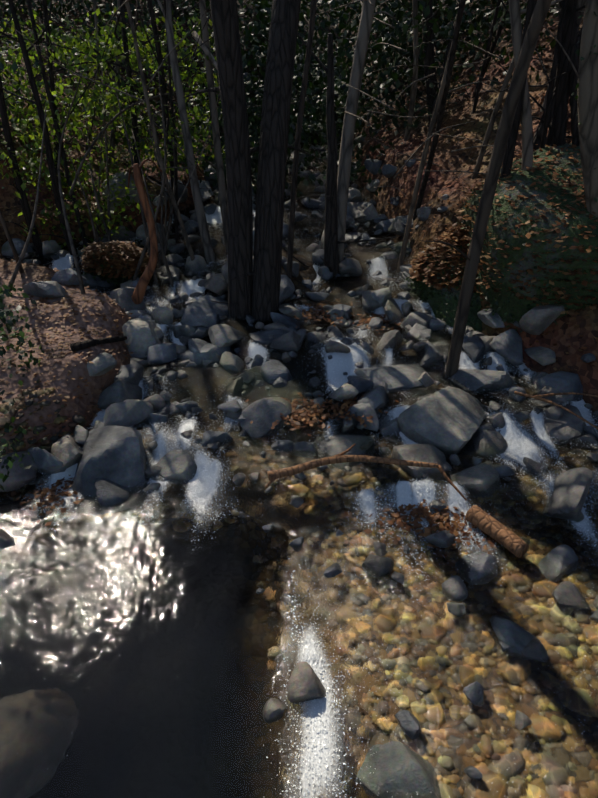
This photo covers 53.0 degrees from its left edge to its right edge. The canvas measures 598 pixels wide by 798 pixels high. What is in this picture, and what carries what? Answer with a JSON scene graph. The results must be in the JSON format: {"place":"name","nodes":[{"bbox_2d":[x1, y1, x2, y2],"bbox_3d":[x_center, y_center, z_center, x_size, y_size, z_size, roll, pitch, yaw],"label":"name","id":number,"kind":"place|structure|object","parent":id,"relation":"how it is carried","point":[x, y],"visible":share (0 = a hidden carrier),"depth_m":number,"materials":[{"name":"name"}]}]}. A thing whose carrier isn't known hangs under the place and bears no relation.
{"place":"outdoors","nodes":[
{"label":"outdoors","id":0,"kind":"place"},
{"bbox_2d":[0,141,597,797],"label":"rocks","id":1,"kind":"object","parent":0,"point":[168,671],"depth_m":4.78,"materials":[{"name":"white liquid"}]},
{"bbox_2d":[2,163,597,797],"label":"froth flecks","id":2,"kind":"object","parent":1,"relation":"on","point":[540,431],"visible":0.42,"depth_m":5.80,"materials":[{"name":"white liquid"}]},
{"bbox_2d":[265,444,466,500],"bbox_3d":[0.626,0.679,5.785,1.882,0.202,0.631,1,33,1],"label":"fallen branch","id":3,"kind":"object","parent":1,"relation":"on","point":[274,475],"visible":1,"depth_m":5.74,"materials":[{"name":"brown wood"}]},
{"bbox_2d":[465,505,528,557],"bbox_3d":[1.772,1.181,5.378,0.175,0.165,0.588,-22,39,-30],"label":"log","id":4,"kind":"object","parent":1,"relation":"on","point":[498,532],"visible":0.98,"depth_m":5.32,"materials":[{"name":"brown wood"}]},
{"bbox_2d":[514,391,597,429],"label":"thin stick","id":5,"kind":"object","parent":1,"relation":"on","point":[555,404],"visible":1,"depth_m":6.58,"materials":[{"name":"brown wood"}]},
{"bbox_2d":[533,392,597,397],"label":"thin stick","id":6,"kind":"object","parent":1,"relation":"on","point":[551,394],"visible":1,"depth_m":6.63,"materials":[{"name":"brown wood"}]},
{"bbox_2d":[0,0,597,454],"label":"ground","id":7,"kind":"structure","parent":0,"point":[564,332],"depth_m":9.76,"materials":[{"name":"brown soil"}]},
{"bbox_2d":[0,40,46,99],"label":"tree","id":8,"kind":"object","parent":7,"relation":"on","point":[2,71],"visible":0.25,"depth_m":10.65,"materials":[{"name":"brown plant"}]},
{"bbox_2d":[0,0,51,184],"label":"tree","id":9,"kind":"object","parent":7,"relation":"on","point":[0,38],"visible":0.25,"depth_m":8.91,"materials":[{"name":"brown plant"}]},
{"bbox_2d":[0,73,62,252],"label":"tree","id":10,"kind":"object","parent":7,"relation":"on","point":[28,216],"visible":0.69,"depth_m":8.86,"materials":[{"name":"brown plant"}]},
{"bbox_2d":[0,49,64,173],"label":"tree","id":11,"kind":"object","parent":7,"relation":"on","point":[26,84],"visible":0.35,"depth_m":8.76,"materials":[{"name":"brown plant"}]},
{"bbox_2d":[0,0,77,254],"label":"tree","id":12,"kind":"object","parent":7,"relation":"on","point":[48,148],"visible":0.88,"depth_m":8.23,"materials":[{"name":"brown plant"}]},
{"bbox_2d":[42,0,114,151],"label":"tree","id":13,"kind":"object","parent":7,"relation":"on","point":[97,78],"visible":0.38,"depth_m":9.89,"materials":[{"name":"brown plant"}]},
{"bbox_2d":[27,0,133,246],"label":"tree","id":14,"kind":"object","parent":7,"relation":"on","point":[67,175],"visible":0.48,"depth_m":8.73,"materials":[{"name":"brown plant"}]},
{"bbox_2d":[6,0,183,178],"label":"tree","id":15,"kind":"object","parent":7,"relation":"on","point":[51,71],"visible":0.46,"depth_m":8.87,"materials":[{"name":"brown plant"}]},
{"bbox_2d":[70,336,126,350],"bbox_3d":[-2.313,-0.696,7.362,0.190,0.442,1.174,15,36,21],"label":"fallen branch","id":16,"kind":"object","parent":7,"relation":"on","point":[81,345],"visible":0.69,"depth_m":6.99,"materials":[{"name":"brown wood"}]},
{"bbox_2d":[37,0,170,180],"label":"tree","id":17,"kind":"object","parent":7,"relation":"on","point":[135,124],"visible":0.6,"depth_m":9.45,"materials":[{"name":"brown plant"}]},
{"bbox_2d":[0,0,214,217],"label":"tree","id":18,"kind":"object","parent":7,"relation":"on","point":[158,57],"visible":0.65,"depth_m":9.16,"materials":[{"name":"grey plant"}]},
{"bbox_2d":[0,0,219,260],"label":"tree","id":19,"kind":"object","parent":7,"relation":"on","point":[169,189],"visible":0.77,"depth_m":7.76,"materials":[{"name":"brown plant"}]},
{"bbox_2d":[108,0,136,163],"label":"tree","id":20,"kind":"object","parent":7,"relation":"on","point":[112,138],"visible":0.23,"depth_m":10.48,"materials":[{"name":"brown plant"}]},
{"bbox_2d":[0,0,263,237],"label":"tree","id":21,"kind":"object","parent":7,"relation":"on","point":[175,140],"visible":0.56,"depth_m":9.00,"materials":[{"name":"brown plant"}]},
{"bbox_2d":[128,159,161,303],"bbox_3d":[-2.117,-2.023,8.104,0.739,2.304,0.292,1,33,1],"label":"dead tree trunk","id":22,"kind":"object","parent":7,"relation":"on","point":[138,294],"visible":0.79,"depth_m":7.91,"materials":[{"name":"brown wood"}]},
{"bbox_2d":[110,0,253,110],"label":"tree","id":23,"kind":"object","parent":7,"relation":"on","point":[176,15],"visible":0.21,"depth_m":11.45,"materials":[{"name":"brown plant"}]},
{"bbox_2d":[157,0,214,261],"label":"tree","id":24,"kind":"object","parent":7,"relation":"on","point":[201,217],"visible":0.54,"depth_m":8.90,"materials":[{"name":"grey plant"}]},
{"bbox_2d":[172,0,227,253],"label":"tree","id":25,"kind":"object","parent":7,"relation":"on","point":[219,167],"visible":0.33,"depth_m":9.23,"materials":[{"name":"grey plant"}]},
{"bbox_2d":[204,108,222,148],"bbox_3d":[-0.881,-7.833,11.571,3.854,6.354,1.900,-11,35,-16],"label":"tree","id":26,"kind":"object","parent":7,"relation":"on","point":[220,128],"visible":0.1,"depth_m":12.57,"materials":[{"name":"brown plant"}]},
{"bbox_2d":[183,0,321,318],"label":"trunk","id":27,"kind":"object","parent":7,"relation":"on","point":[231,87],"visible":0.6,"depth_m":7.12,"materials":[{"name":"brown plant"}]},
{"bbox_2d":[212,0,300,320],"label":"trunk","id":28,"kind":"object","parent":7,"relation":"on","point":[273,148],"visible":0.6,"depth_m":7.23,"materials":[{"name":"brown plant"}]},
{"bbox_2d":[0,0,558,489],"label":"understory foliage","id":29,"kind":"object","parent":7,"relation":"on","point":[380,60],"visible":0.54,"depth_m":10.53,"materials":[{"name":"green plant"}]},
{"bbox_2d":[247,0,316,278],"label":"tree","id":30,"kind":"object","parent":7,"relation":"on","point":[305,75],"visible":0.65,"depth_m":7.66,"materials":[{"name":"brown plant"}]},
{"bbox_2d":[0,0,583,293],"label":"twigs","id":31,"kind":"object","parent":7,"relation":"on","point":[163,241],"visible":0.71,"depth_m":8.67,"materials":[{"name":"brown wood"}]},
{"bbox_2d":[0,387,589,493],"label":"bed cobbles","id":32,"kind":"object","parent":7,"relation":"on","point":[24,405],"visible":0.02,"depth_m":6.20,"materials":[{"name":"brown stone"}]},
{"bbox_2d":[0,47,597,792],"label":"stream rocks","id":33,"kind":"object","parent":7,"relation":"on","point":[108,455],"visible":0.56,"depth_m":6.77,"materials":[{"name":"grey stone"}]},
{"bbox_2d":[0,1,597,553],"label":"leaf litter","id":34,"kind":"object","parent":7,"relation":"on","point":[128,253],"visible":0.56,"depth_m":7.12,"materials":[{"name":"brown plant"}]},
{"bbox_2d":[282,33,401,276],"bbox_3d":[0.441,-3.377,8.259,1.408,4.143,1.631,-19,38,-27],"label":"trunk","id":35,"kind":"object","parent":7,"relation":"on","point":[331,257],"visible":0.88,"depth_m":8.33,"materials":[{"name":"brown plant"}]},
{"bbox_2d":[90,143,597,331],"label":"mossy boulders","id":36,"kind":"object","parent":7,"relation":"on","point":[541,192],"visible":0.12,"depth_m":7.06,"materials":[{"name":"green plant"}]},
{"bbox_2d":[81,177,595,332],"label":"ivy leaves","id":37,"kind":"object","parent":36,"relation":"on","point":[124,279],"visible":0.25,"depth_m":7.99,"materials":[{"name":"brown plant"}]},
{"bbox_2d":[337,0,399,263],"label":"pale trunk","id":38,"kind":"object","parent":7,"relation":"on","point":[355,81],"visible":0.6,"depth_m":8.32,"materials":[{"name":"grey plant"}]},
{"bbox_2d":[394,0,439,123],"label":"tree","id":39,"kind":"object","parent":7,"relation":"on","point":[429,58],"visible":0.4,"depth_m":10.33,"materials":[{"name":"brown plant"}]},
{"bbox_2d":[396,0,444,140],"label":"tree","id":40,"kind":"object","parent":7,"relation":"on","point":[414,90],"visible":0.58,"depth_m":10.09,"materials":[{"name":"brown plant"}]},
{"bbox_2d":[363,0,482,269],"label":"tree","id":41,"kind":"object","parent":7,"relation":"on","point":[420,173],"visible":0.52,"depth_m":8.33,"materials":[{"name":"brown plant"}]},
{"bbox_2d":[383,0,464,237],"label":"tree","id":42,"kind":"object","parent":7,"relation":"on","point":[444,97],"visible":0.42,"depth_m":8.09,"materials":[{"name":"brown plant"}]},
{"bbox_2d":[397,0,478,130],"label":"tree","id":43,"kind":"object","parent":7,"relation":"on","point":[445,59],"visible":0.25,"depth_m":9.89,"materials":[{"name":"brown plant"}]},
{"bbox_2d":[407,10,472,118],"bbox_3d":[0.138,-8.621,9.095,7.538,8.668,9.052,1,33,1],"label":"tree","id":44,"kind":"object","parent":7,"relation":"on","point":[434,90],"visible":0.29,"depth_m":10.57,"materials":[{"name":"brown plant"}]},
{"bbox_2d":[448,0,508,102],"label":"tree","id":45,"kind":"object","parent":7,"relation":"on","point":[497,35],"visible":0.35,"depth_m":9.95,"materials":[{"name":"brown plant"}]},
{"bbox_2d":[420,0,551,375],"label":"trunk","id":46,"kind":"object","parent":7,"relation":"on","point":[536,23],"visible":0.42,"depth_m":5.97,"materials":[{"name":"brown plant"}]},
{"bbox_2d":[471,0,506,113],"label":"tree","id":47,"kind":"object","parent":7,"relation":"on","point":[486,56],"visible":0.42,"depth_m":9.52,"materials":[{"name":"brown plant"}]},
{"bbox_2d":[445,0,536,258],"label":"tree","id":48,"kind":"object","parent":7,"relation":"on","point":[510,147],"visible":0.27,"depth_m":7.13,"materials":[{"name":"brown plant"}]},
{"bbox_2d":[469,32,523,178],"bbox_3d":[2.983,-6.600,5.923,7.650,9.527,8.699,9,34,13],"label":"tree","id":49,"kind":"object","parent":7,"relation":"on","point":[485,141],"visible":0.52,"depth_m":8.49,"materials":[{"name":"brown plant"}]},
{"bbox_2d":[490,0,567,147],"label":"tree","id":50,"kind":"object","parent":7,"relation":"on","point":[563,6],"visible":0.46,"depth_m":7.34,"materials":[{"name":"brown plant"}]},
{"bbox_2d":[473,0,585,111],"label":"tree","id":51,"kind":"object","parent":7,"relation":"on","point":[581,3],"visible":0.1,"depth_m":8.94,"materials":[{"name":"brown plant"}]},
{"bbox_2d":[484,25,582,151],"bbox_3d":[4.252,-8.410,6.348,9.548,11.449,7.019,1,33,1],"label":"tree","id":52,"kind":"object","parent":7,"relation":"on","point":[537,136],"visible":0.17,"depth_m":8.37,"materials":[{"name":"brown plant"}]},
{"bbox_2d":[509,0,561,169],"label":"tree","id":53,"kind":"object","parent":7,"relation":"on","point":[516,12],"visible":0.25,"depth_m":7.01,"materials":[{"name":"grey plant"}]},
{"bbox_2d":[514,29,581,157],"bbox_3d":[2.547,-6.932,5.761,4.102,9.932,3.607,1,33,1],"label":"tree","id":54,"kind":"object","parent":7,"relation":"on","point":[552,136],"visible":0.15,"depth_m":7.61,"materials":[{"name":"brown plant"}]},
{"bbox_2d":[519,41,580,145],"bbox_3d":[4.468,-6.720,6.215,2.698,9.391,3.612,15,36,22],"label":"tree","id":55,"kind":"object","parent":7,"relation":"on","point":[548,138],"visible":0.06,"depth_m":7.71,"materials":[{"name":"brown plant"}]},
{"bbox_2d":[548,1,561,130],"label":"tree","id":56,"kind":"object","parent":7,"relation":"on","point":[559,7],"depth_m":7.98,"materials":[{"name":"brown plant"}]},
{"bbox_2d":[543,12,579,145],"bbox_3d":[2.135,-6.906,4.432,7.804,11.135,8.668,1,33,1],"label":"tree","id":57,"kind":"object","parent":7,"relation":"on","point":[573,79],"visible":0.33,"depth_m":7.31,"materials":[{"name":"brown plant"}]},
{"bbox_2d":[553,0,584,145],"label":"tree","id":58,"kind":"object","parent":7,"relation":"on","point":[561,110],"visible":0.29,"depth_m":7.33,"materials":[{"name":"brown plant"}]},
{"bbox_2d":[577,0,597,216],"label":"tree trunk","id":59,"kind":"object","parent":7,"relation":"on","point":[587,94],"visible":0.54,"depth_m":6.03,"materials":[{"name":"grey plant"}]},
{"bbox_2d":[572,8,597,202],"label":"trunk ivy","id":60,"kind":"object","parent":59,"relation":"on","point":[577,52],"visible":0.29,"depth_m":5.89,"materials":[{"name":"green plant"}]}
]}

